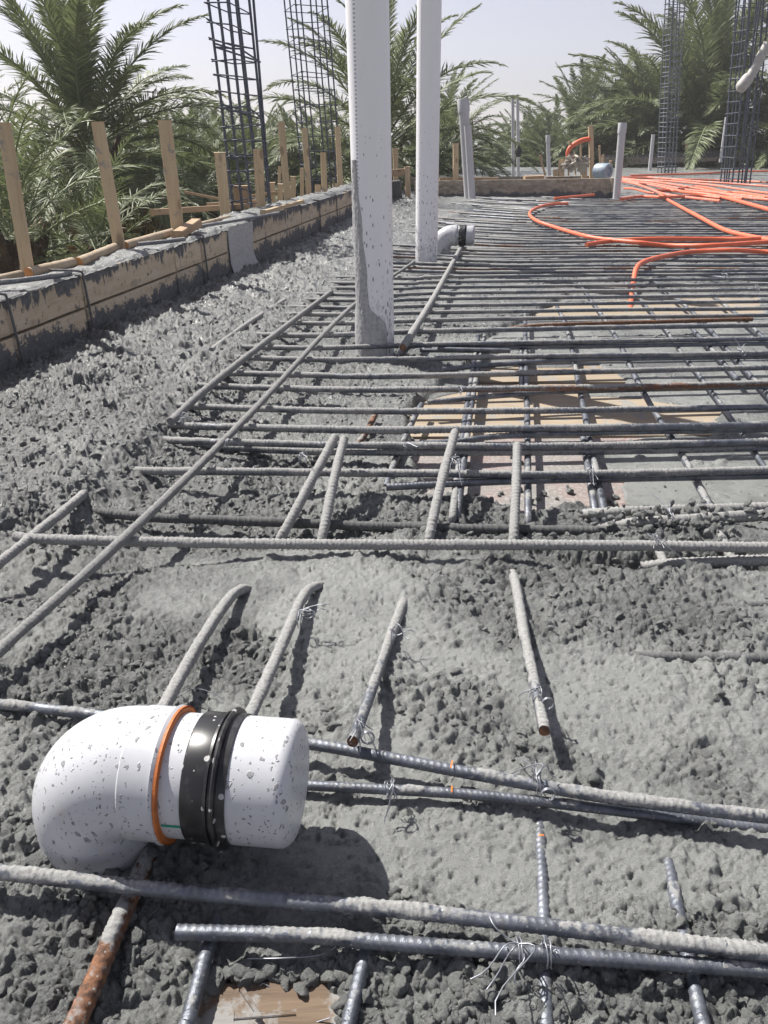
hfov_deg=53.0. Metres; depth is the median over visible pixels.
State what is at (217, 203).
timber beam
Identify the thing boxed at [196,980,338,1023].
broken plank
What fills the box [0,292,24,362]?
strap
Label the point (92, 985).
rebar
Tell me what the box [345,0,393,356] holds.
riser pipe
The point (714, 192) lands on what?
conduit
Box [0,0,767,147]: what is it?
sky
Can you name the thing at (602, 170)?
drum
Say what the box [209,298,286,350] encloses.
rebar
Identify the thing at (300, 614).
tie wire
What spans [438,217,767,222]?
rebar
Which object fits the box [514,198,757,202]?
rebar
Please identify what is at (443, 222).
rebar
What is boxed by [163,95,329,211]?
date palm
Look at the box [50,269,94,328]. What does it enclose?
strap
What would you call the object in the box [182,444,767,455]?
rebar
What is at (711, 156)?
form board
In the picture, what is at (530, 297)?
rebar
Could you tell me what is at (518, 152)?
pipe stub
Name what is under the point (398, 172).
corner rail
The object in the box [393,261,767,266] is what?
rebar
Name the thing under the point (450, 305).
rebar
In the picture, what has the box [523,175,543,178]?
plank offcut
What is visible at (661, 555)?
rebar
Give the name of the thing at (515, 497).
rebar
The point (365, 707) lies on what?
rebar
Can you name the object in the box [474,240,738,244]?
rebar
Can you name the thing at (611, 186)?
form end block
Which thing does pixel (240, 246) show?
mortared panel
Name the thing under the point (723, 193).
conduit
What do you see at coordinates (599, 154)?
timber stake
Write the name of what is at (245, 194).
timber block
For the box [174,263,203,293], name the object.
form board
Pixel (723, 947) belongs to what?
rebar
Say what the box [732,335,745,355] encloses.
tie wire
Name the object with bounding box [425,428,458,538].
rebar
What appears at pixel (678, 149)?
date palm
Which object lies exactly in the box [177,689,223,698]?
wire clipping
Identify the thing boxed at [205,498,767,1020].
mortar crumbs
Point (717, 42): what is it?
date palm
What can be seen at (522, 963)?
tie wire
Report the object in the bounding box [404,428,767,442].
rebar
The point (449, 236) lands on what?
drain elbow
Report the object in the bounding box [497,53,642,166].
date palm
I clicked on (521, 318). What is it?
rebar
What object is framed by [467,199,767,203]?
rebar
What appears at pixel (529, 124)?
date palm
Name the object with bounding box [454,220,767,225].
rebar
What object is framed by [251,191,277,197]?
timber beam
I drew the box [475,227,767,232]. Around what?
rebar
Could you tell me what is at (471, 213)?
rebar
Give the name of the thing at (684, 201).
rebar
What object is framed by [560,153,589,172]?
crumpled sacks
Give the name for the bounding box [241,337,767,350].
rebar
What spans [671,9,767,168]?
date palm
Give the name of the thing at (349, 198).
form board
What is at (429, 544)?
rebar
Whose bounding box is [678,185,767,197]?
conduit
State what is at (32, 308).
form board
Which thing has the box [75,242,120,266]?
batten
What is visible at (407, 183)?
timber stake
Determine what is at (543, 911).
rebar
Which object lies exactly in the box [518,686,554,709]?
tie wire
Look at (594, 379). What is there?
deck board
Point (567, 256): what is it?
rebar
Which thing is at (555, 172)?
timber stake
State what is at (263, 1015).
wood splinter
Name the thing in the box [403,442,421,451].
tie wire
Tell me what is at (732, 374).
rebar
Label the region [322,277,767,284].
rebar
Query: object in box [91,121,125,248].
timber stake
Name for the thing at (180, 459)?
gravel
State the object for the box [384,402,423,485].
rebar
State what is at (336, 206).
strap
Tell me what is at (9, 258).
date palm
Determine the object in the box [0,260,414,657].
rebar
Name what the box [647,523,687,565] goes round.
tie wire
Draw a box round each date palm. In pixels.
[0,0,256,262]
[0,66,160,273]
[0,70,68,235]
[0,111,127,262]
[0,128,54,239]
[0,128,194,261]
[51,104,233,247]
[116,83,254,209]
[120,101,283,221]
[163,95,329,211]
[175,98,279,196]
[204,93,331,201]
[210,103,349,202]
[233,0,537,201]
[255,101,349,189]
[272,103,439,191]
[391,103,504,188]
[392,67,542,175]
[451,123,540,166]
[461,105,561,166]
[474,108,585,166]
[475,121,521,161]
[491,93,647,166]
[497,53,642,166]
[526,85,708,166]
[533,0,767,169]
[533,56,683,165]
[541,33,760,166]
[544,0,767,167]
[595,95,767,166]
[654,81,767,166]
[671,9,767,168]
[704,75,767,166]
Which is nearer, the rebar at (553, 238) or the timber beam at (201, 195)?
the rebar at (553, 238)
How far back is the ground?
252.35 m
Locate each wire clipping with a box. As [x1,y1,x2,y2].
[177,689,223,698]
[247,946,336,958]
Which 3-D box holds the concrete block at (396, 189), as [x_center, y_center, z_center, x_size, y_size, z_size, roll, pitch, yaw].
[0.079,-3.925,9.543,0.314,0.351,0.120,0,26,0]
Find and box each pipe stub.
[457,98,469,198]
[464,125,475,198]
[511,95,514,175]
[516,94,521,175]
[546,135,550,174]
[613,122,626,198]
[648,134,654,170]
[719,117,725,161]
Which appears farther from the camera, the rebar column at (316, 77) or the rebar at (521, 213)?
the rebar column at (316, 77)
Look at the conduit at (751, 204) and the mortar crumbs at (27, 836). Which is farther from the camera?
the conduit at (751, 204)
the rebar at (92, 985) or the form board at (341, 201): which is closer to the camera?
the rebar at (92, 985)
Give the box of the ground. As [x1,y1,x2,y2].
[2,148,745,237]
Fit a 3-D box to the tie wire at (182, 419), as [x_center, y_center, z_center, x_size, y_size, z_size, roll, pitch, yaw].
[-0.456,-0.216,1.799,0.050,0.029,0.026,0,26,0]
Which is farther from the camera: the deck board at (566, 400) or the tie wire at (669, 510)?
the deck board at (566, 400)
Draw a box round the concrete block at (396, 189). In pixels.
[392,180,401,198]
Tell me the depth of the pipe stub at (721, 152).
19.83 m
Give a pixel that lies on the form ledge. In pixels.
(104, 262)
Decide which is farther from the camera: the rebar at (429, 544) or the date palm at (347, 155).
the date palm at (347, 155)
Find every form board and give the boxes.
[0,275,84,338]
[0,309,88,371]
[80,246,175,306]
[80,273,177,329]
[174,239,201,271]
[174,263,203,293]
[199,230,227,261]
[202,253,229,283]
[246,205,301,241]
[253,224,301,261]
[301,201,318,222]
[302,218,318,238]
[314,195,335,215]
[316,211,335,231]
[335,192,346,209]
[336,207,346,222]
[343,189,351,205]
[345,204,351,217]
[411,176,588,183]
[415,178,610,198]
[439,177,497,180]
[601,151,718,164]
[718,149,766,160]
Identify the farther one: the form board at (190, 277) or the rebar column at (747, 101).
the rebar column at (747, 101)
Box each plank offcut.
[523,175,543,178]
[544,175,578,178]
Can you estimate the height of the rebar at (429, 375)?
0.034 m
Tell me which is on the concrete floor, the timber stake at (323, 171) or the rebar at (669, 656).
the rebar at (669, 656)
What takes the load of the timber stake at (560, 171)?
on the concrete floor
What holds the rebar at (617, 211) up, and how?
on the concrete floor
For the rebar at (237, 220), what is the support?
on the form ledge
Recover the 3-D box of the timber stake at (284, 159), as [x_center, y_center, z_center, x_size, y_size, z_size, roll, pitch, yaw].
[-0.706,-2.378,5.550,0.057,0.784,0.035,-5,26,-5]
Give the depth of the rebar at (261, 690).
0.96 m
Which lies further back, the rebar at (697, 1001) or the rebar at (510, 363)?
the rebar at (510, 363)
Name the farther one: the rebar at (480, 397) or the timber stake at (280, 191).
the timber stake at (280, 191)
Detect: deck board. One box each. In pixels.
[408,384,720,438]
[479,365,625,383]
[535,298,763,318]
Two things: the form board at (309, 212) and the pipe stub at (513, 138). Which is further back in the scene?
the pipe stub at (513, 138)
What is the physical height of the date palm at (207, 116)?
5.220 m
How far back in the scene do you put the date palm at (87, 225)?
7.03 m
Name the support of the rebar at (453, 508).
on the concrete floor
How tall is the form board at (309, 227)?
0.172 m
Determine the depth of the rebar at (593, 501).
1.56 m
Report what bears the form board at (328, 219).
attached to the form ledge
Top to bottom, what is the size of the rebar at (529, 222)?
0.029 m
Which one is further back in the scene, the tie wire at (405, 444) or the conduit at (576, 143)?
the conduit at (576, 143)
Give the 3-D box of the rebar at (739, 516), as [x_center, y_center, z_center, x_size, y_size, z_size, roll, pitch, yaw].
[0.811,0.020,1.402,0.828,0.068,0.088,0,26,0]
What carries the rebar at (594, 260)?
on the concrete floor
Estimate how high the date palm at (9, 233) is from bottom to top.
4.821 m
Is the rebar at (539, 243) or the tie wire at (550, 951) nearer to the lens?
the tie wire at (550, 951)
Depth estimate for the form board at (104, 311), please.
2.96 m
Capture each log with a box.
[0,270,24,278]
[23,257,76,276]
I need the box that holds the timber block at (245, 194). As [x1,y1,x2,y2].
[233,185,248,203]
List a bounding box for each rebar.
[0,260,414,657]
[0,271,72,285]
[0,490,87,568]
[0,698,767,823]
[0,863,767,963]
[12,531,767,553]
[63,845,155,1023]
[90,507,642,535]
[132,466,767,478]
[137,237,185,245]
[157,584,250,705]
[162,436,767,449]
[167,289,333,425]
[167,421,767,434]
[175,402,767,414]
[175,923,767,978]
[178,909,220,1023]
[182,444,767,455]
[198,380,767,392]
[200,211,279,227]
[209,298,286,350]
[219,365,767,379]
[236,350,767,362]
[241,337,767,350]
[245,581,323,715]
[255,322,767,338]
[263,313,767,325]
[275,433,339,538]
[285,306,767,316]
[287,299,767,309]
[303,287,767,296]
[304,293,767,301]
[307,780,767,832]
[317,435,348,538]
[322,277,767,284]
[322,282,767,289]
[330,272,767,279]
[340,949,372,1023]
[347,596,407,746]
[356,414,377,441]
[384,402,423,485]
[386,474,767,490]
[393,244,767,249]
[393,249,767,255]
[393,252,767,257]
[393,255,767,259]
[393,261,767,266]
[393,265,767,270]
[393,268,767,273]
[396,295,431,356]
[399,246,463,350]
[403,231,737,236]
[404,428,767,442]
[411,225,767,230]
[420,341,767,352]
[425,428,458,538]
[427,386,767,404]
[437,257,767,262]
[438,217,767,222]
[438,221,767,227]
[442,210,767,215]
[442,356,767,370]
[446,223,742,228]
[449,334,480,522]
[451,202,767,207]
[451,248,767,252]
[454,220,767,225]
[457,334,486,520]
[461,200,767,205]
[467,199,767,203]
[469,203,754,208]
[469,215,767,220]
[472,212,767,217]
[473,209,767,214]
[473,243,767,247]
[474,218,767,223]
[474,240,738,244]
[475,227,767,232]
[475,230,767,234]
[475,234,630,239]
[475,236,587,241]
[476,197,748,200]
[479,206,763,211]
[482,208,767,213]
[488,196,731,201]
[488,213,767,218]
[496,205,759,209]
[501,202,718,205]
[504,207,719,211]
[508,442,521,539]
[509,317,752,326]
[509,569,549,735]
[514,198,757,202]
[517,198,767,201]
[518,201,767,205]
[518,337,523,391]
[523,313,531,523]
[535,817,553,1023]
[536,196,683,198]
[555,306,607,520]
[575,277,711,503]
[578,501,767,518]
[580,436,600,521]
[597,509,767,526]
[616,651,767,663]
[624,282,766,465]
[640,554,767,568]
[650,277,767,399]
[654,551,667,568]
[663,857,710,1023]
[675,600,767,606]
[685,323,740,380]
[701,276,767,281]
[712,298,767,341]
[716,529,740,566]
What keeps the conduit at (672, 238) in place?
on the concrete floor
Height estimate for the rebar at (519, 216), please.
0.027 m
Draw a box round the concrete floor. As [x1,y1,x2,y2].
[0,167,767,1023]
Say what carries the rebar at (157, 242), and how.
on the form ledge
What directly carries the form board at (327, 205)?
attached to the form ledge
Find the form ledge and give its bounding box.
[0,183,351,334]
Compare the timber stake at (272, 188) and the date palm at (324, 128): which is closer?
the timber stake at (272, 188)
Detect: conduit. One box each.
[528,202,767,247]
[553,194,594,199]
[565,137,590,155]
[585,236,767,246]
[620,194,720,199]
[621,182,720,202]
[622,176,767,183]
[622,177,767,186]
[622,178,767,200]
[622,180,743,199]
[623,178,767,193]
[623,179,765,197]
[623,187,654,194]
[628,248,767,307]
[630,170,767,175]
[656,189,767,211]
[658,192,767,239]
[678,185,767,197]
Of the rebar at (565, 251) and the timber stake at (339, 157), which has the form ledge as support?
the timber stake at (339, 157)
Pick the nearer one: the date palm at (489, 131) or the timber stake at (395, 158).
the timber stake at (395, 158)
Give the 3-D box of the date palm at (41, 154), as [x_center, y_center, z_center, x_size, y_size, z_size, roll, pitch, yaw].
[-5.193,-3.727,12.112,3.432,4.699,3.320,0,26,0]
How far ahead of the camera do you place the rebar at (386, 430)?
1.80 m
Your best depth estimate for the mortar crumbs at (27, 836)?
0.72 m
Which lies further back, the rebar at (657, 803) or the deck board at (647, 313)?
the deck board at (647, 313)
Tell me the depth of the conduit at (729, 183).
12.44 m
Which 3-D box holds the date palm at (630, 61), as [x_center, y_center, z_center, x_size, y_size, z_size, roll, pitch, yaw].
[8.252,-12.710,28.097,7.741,7.096,7.419,0,26,0]
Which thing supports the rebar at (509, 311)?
on the concrete floor
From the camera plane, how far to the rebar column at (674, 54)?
16.76 m
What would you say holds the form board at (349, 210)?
attached to the form ledge
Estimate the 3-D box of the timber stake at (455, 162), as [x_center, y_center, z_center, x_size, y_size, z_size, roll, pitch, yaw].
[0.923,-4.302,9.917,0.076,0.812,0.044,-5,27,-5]
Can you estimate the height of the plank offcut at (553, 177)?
0.029 m
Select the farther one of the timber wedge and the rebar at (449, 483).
the timber wedge
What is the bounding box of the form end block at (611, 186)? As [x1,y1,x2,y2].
[610,177,613,198]
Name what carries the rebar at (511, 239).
on the concrete floor
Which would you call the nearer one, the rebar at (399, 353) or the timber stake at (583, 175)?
the rebar at (399, 353)
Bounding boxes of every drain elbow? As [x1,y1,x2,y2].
[32,704,308,874]
[437,224,474,254]
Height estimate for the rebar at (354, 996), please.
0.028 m
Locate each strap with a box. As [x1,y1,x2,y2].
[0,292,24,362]
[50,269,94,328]
[189,233,209,281]
[311,199,321,231]
[330,194,337,222]
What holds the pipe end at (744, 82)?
attached to the rebar column at (747, 101)
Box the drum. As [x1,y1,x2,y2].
[592,163,612,177]
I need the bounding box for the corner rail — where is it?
[392,168,404,175]
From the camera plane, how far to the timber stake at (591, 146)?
10.40 m
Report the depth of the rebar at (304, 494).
1.43 m
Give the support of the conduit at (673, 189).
on the concrete floor
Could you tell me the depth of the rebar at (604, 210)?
7.66 m
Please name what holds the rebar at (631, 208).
on the concrete floor
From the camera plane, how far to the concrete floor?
1.03 m
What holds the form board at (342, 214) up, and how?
attached to the form ledge
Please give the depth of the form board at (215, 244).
3.76 m
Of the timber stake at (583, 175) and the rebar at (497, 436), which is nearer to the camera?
the rebar at (497, 436)
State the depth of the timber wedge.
3.60 m
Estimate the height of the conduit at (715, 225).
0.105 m
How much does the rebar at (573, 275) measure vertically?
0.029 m
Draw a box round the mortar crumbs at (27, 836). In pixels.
[14,807,165,901]
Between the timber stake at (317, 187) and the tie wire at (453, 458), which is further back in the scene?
the timber stake at (317, 187)
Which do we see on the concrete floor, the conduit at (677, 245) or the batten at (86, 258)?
the conduit at (677, 245)
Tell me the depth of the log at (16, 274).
2.43 m
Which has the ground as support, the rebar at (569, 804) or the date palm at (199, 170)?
the date palm at (199, 170)
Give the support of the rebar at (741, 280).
on the concrete floor
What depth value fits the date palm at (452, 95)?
17.51 m
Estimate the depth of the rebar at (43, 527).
1.32 m
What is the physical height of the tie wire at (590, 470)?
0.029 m
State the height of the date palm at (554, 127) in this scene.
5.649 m
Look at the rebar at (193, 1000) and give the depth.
0.62 m
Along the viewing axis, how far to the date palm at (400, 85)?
11.63 m
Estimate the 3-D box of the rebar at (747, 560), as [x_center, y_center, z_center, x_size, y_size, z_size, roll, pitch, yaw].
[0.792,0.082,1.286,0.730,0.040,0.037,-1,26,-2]
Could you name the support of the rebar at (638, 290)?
on the concrete floor
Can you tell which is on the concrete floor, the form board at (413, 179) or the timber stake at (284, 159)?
the form board at (413, 179)
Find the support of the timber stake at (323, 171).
on the form ledge
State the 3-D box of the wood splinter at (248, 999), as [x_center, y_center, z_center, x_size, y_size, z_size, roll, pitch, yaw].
[-0.105,0.385,0.606,0.005,0.004,0.025,-21,37,-36]
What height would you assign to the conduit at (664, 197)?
0.056 m
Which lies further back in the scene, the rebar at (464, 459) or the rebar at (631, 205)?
the rebar at (631, 205)
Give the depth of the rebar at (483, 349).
2.60 m
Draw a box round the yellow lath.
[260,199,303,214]
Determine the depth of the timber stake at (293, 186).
6.28 m
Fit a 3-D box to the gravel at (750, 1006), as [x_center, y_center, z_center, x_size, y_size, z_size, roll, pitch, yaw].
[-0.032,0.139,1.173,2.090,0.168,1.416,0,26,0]
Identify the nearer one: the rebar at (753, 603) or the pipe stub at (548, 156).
the rebar at (753, 603)
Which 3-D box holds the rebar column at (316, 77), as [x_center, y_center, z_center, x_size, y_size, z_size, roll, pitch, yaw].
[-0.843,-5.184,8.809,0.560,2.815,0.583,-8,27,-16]
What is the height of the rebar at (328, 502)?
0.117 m
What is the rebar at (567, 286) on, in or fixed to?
on the concrete floor
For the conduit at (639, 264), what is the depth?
4.53 m
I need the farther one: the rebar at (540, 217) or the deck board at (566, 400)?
the rebar at (540, 217)
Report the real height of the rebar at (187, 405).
0.035 m
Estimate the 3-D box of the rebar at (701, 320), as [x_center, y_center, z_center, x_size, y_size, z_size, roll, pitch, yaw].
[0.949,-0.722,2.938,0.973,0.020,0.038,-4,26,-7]
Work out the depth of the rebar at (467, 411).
1.93 m
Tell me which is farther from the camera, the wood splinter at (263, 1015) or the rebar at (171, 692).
the rebar at (171, 692)
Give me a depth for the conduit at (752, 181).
13.38 m
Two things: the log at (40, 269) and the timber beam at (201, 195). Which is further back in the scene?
the timber beam at (201, 195)
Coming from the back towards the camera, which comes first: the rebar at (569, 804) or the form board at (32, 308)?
the form board at (32, 308)
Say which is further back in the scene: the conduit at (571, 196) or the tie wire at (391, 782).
the conduit at (571, 196)
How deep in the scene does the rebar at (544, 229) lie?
6.01 m
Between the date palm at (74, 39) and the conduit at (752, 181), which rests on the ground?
the date palm at (74, 39)
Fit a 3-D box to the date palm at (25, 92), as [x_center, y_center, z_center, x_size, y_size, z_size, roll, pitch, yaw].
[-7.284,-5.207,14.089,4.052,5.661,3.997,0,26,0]
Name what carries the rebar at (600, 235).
on the concrete floor
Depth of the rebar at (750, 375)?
2.62 m
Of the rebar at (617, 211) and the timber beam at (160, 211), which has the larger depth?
the rebar at (617, 211)
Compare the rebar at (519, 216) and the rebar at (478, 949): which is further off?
the rebar at (519, 216)
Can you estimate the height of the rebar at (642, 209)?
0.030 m
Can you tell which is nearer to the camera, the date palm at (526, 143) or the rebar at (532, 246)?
the rebar at (532, 246)
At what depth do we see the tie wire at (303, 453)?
1.48 m
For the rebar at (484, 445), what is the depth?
1.70 m
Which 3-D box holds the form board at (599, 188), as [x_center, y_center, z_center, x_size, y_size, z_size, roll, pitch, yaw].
[1.635,-4.120,9.844,2.486,0.248,0.058,0,26,2]
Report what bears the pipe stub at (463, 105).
on the concrete floor
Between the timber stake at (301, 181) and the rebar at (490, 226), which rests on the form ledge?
the timber stake at (301, 181)
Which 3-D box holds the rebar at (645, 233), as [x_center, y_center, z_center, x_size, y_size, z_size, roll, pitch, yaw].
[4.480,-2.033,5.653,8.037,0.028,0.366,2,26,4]
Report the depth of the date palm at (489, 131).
29.14 m
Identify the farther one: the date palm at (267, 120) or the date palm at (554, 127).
the date palm at (554, 127)
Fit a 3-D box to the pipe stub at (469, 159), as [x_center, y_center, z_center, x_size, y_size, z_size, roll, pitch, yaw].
[1.039,-4.188,9.294,0.186,0.871,0.088,0,26,0]
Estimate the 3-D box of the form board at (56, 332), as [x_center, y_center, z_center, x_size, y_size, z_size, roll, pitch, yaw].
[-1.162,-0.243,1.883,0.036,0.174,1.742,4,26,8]
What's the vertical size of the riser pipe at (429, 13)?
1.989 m
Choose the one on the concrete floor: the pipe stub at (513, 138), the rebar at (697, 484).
the rebar at (697, 484)
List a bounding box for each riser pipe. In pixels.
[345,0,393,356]
[415,0,441,265]
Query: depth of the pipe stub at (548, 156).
16.18 m
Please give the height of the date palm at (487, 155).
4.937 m
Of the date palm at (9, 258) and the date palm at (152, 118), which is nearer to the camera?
the date palm at (9, 258)
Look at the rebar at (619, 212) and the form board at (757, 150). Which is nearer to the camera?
the rebar at (619, 212)
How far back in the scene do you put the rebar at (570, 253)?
4.66 m
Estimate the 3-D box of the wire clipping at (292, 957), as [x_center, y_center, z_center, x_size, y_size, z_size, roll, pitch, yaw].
[-0.073,0.369,0.645,0.084,0.017,0.008,-2,26,-4]
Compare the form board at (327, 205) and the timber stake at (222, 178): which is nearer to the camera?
the timber stake at (222, 178)
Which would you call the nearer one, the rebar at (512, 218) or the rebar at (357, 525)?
the rebar at (357, 525)
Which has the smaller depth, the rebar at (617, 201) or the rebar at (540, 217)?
the rebar at (540, 217)
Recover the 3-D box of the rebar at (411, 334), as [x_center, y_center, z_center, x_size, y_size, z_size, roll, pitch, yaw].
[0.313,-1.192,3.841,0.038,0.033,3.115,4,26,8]
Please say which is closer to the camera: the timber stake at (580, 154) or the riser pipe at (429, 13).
the riser pipe at (429, 13)
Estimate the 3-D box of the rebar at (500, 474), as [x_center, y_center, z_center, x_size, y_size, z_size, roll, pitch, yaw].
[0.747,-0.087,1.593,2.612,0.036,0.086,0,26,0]
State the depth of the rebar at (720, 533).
1.29 m
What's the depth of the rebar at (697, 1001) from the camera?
0.63 m
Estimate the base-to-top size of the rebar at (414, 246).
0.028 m
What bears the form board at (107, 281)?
attached to the form ledge
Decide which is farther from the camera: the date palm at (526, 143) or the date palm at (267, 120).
the date palm at (526, 143)
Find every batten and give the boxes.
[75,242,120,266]
[125,228,174,248]
[202,215,230,223]
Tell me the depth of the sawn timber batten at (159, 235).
3.38 m
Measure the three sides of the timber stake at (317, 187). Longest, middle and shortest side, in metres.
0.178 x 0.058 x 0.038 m
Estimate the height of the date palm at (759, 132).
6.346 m
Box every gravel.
[0,201,766,554]
[0,420,767,1023]
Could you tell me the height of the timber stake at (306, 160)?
0.755 m
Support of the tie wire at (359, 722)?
attached to the rebar at (365, 707)
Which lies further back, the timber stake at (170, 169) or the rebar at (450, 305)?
the timber stake at (170, 169)
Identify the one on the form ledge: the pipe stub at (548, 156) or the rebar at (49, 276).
the rebar at (49, 276)
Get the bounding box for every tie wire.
[178,412,198,426]
[224,438,239,447]
[296,603,329,627]
[299,448,307,462]
[349,717,375,751]
[383,779,397,822]
[388,624,414,644]
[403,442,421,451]
[449,454,461,484]
[470,917,534,1015]
[511,758,555,801]
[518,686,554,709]
[542,938,557,968]
[585,464,597,485]
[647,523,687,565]
[652,494,674,522]
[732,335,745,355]
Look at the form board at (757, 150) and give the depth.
21.75 m
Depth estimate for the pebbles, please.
1.63 m
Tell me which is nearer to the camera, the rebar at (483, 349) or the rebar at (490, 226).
the rebar at (483, 349)
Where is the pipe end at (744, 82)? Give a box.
[736,41,767,92]
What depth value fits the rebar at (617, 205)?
8.33 m
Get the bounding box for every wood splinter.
[234,1009,295,1020]
[239,986,260,1011]
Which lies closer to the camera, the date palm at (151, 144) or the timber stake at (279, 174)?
the timber stake at (279, 174)
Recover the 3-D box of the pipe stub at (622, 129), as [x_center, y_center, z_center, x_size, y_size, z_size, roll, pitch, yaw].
[2.778,-4.109,9.102,0.128,0.889,0.099,0,26,0]
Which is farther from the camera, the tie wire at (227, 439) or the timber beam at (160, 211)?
the timber beam at (160, 211)
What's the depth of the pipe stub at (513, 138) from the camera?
14.34 m
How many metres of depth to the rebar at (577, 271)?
4.04 m
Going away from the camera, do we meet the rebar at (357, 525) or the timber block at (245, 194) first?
the rebar at (357, 525)
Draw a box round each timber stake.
[0,122,33,270]
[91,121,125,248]
[158,120,182,228]
[214,152,230,215]
[253,149,264,206]
[270,182,275,202]
[277,121,290,199]
[277,166,280,200]
[278,184,282,200]
[290,176,295,197]
[300,168,303,195]
[301,128,311,193]
[315,184,320,191]
[320,152,326,191]
[335,127,342,186]
[393,148,398,179]
[404,166,410,197]
[452,143,458,179]
[553,169,557,178]
[558,159,564,178]
[580,143,581,174]
[581,170,586,177]
[588,126,593,177]
[598,145,600,162]
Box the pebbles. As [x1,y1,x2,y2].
[451,441,619,506]
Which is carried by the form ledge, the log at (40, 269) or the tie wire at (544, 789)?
the log at (40, 269)
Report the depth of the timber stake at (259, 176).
5.00 m
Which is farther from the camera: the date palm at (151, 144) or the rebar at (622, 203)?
the date palm at (151, 144)
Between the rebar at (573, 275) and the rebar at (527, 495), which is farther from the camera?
the rebar at (573, 275)
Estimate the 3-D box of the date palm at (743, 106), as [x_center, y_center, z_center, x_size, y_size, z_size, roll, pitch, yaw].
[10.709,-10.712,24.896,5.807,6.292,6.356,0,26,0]
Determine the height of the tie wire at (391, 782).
0.030 m
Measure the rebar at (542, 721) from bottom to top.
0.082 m
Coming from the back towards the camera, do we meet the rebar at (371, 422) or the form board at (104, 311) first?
the form board at (104, 311)
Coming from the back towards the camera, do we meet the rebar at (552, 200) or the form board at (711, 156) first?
the form board at (711, 156)
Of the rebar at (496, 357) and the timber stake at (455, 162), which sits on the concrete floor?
the rebar at (496, 357)
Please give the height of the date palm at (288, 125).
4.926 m
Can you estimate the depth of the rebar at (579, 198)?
9.49 m
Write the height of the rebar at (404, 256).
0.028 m
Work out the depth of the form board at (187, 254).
3.46 m
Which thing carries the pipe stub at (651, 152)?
on the slab
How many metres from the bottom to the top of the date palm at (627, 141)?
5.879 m
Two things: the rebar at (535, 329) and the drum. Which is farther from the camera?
the drum
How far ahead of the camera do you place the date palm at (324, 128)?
15.95 m
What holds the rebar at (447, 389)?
on the concrete floor
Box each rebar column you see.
[204,0,271,211]
[283,0,337,192]
[657,0,685,173]
[719,0,767,183]
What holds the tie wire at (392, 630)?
attached to the rebar at (365, 707)
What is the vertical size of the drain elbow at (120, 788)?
0.186 m
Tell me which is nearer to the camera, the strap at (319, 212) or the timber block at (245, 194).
the timber block at (245, 194)
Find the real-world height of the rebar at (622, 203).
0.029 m
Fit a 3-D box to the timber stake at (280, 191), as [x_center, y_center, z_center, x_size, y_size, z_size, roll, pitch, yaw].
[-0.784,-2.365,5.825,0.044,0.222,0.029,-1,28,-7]
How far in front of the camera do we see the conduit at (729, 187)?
11.45 m
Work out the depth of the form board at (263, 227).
4.77 m
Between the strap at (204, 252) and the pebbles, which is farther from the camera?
the strap at (204, 252)
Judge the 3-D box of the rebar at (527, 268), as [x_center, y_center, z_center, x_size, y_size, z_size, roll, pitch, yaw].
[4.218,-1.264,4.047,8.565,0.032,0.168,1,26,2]
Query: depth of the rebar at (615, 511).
1.41 m
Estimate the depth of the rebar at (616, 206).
8.13 m
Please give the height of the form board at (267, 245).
0.173 m
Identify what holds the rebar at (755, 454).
on the concrete floor
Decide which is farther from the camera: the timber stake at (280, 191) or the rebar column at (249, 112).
the timber stake at (280, 191)
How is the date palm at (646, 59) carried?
on the ground
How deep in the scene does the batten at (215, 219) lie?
4.17 m
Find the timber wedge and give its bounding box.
[170,218,201,237]
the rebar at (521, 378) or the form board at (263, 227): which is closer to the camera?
the rebar at (521, 378)
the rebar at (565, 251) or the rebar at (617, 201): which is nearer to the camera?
the rebar at (565, 251)
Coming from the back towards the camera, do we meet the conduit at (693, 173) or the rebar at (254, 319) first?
the conduit at (693, 173)
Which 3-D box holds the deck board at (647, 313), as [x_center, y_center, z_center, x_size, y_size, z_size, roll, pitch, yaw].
[1.196,-0.920,3.506,1.944,0.020,1.242,0,26,0]
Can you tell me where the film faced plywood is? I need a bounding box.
[413,438,642,513]
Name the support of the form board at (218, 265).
attached to the form ledge
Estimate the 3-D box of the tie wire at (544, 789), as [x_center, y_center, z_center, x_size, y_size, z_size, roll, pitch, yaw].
[0.149,0.268,0.795,0.031,0.054,0.086,-10,28,-21]
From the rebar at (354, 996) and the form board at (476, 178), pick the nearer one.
the rebar at (354, 996)
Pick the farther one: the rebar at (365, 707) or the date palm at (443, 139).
the date palm at (443, 139)
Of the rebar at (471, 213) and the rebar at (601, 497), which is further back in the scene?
the rebar at (471, 213)
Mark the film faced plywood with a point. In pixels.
(550, 463)
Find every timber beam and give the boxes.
[150,202,265,215]
[184,190,218,199]
[206,200,255,205]
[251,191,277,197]
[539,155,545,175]
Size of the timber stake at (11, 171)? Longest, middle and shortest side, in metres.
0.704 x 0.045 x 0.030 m
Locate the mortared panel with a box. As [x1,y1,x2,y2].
[226,221,257,272]
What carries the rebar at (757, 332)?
on the concrete floor
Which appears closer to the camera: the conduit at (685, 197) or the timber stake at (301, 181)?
the timber stake at (301, 181)
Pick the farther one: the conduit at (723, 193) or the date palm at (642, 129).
the date palm at (642, 129)
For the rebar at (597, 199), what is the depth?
9.12 m

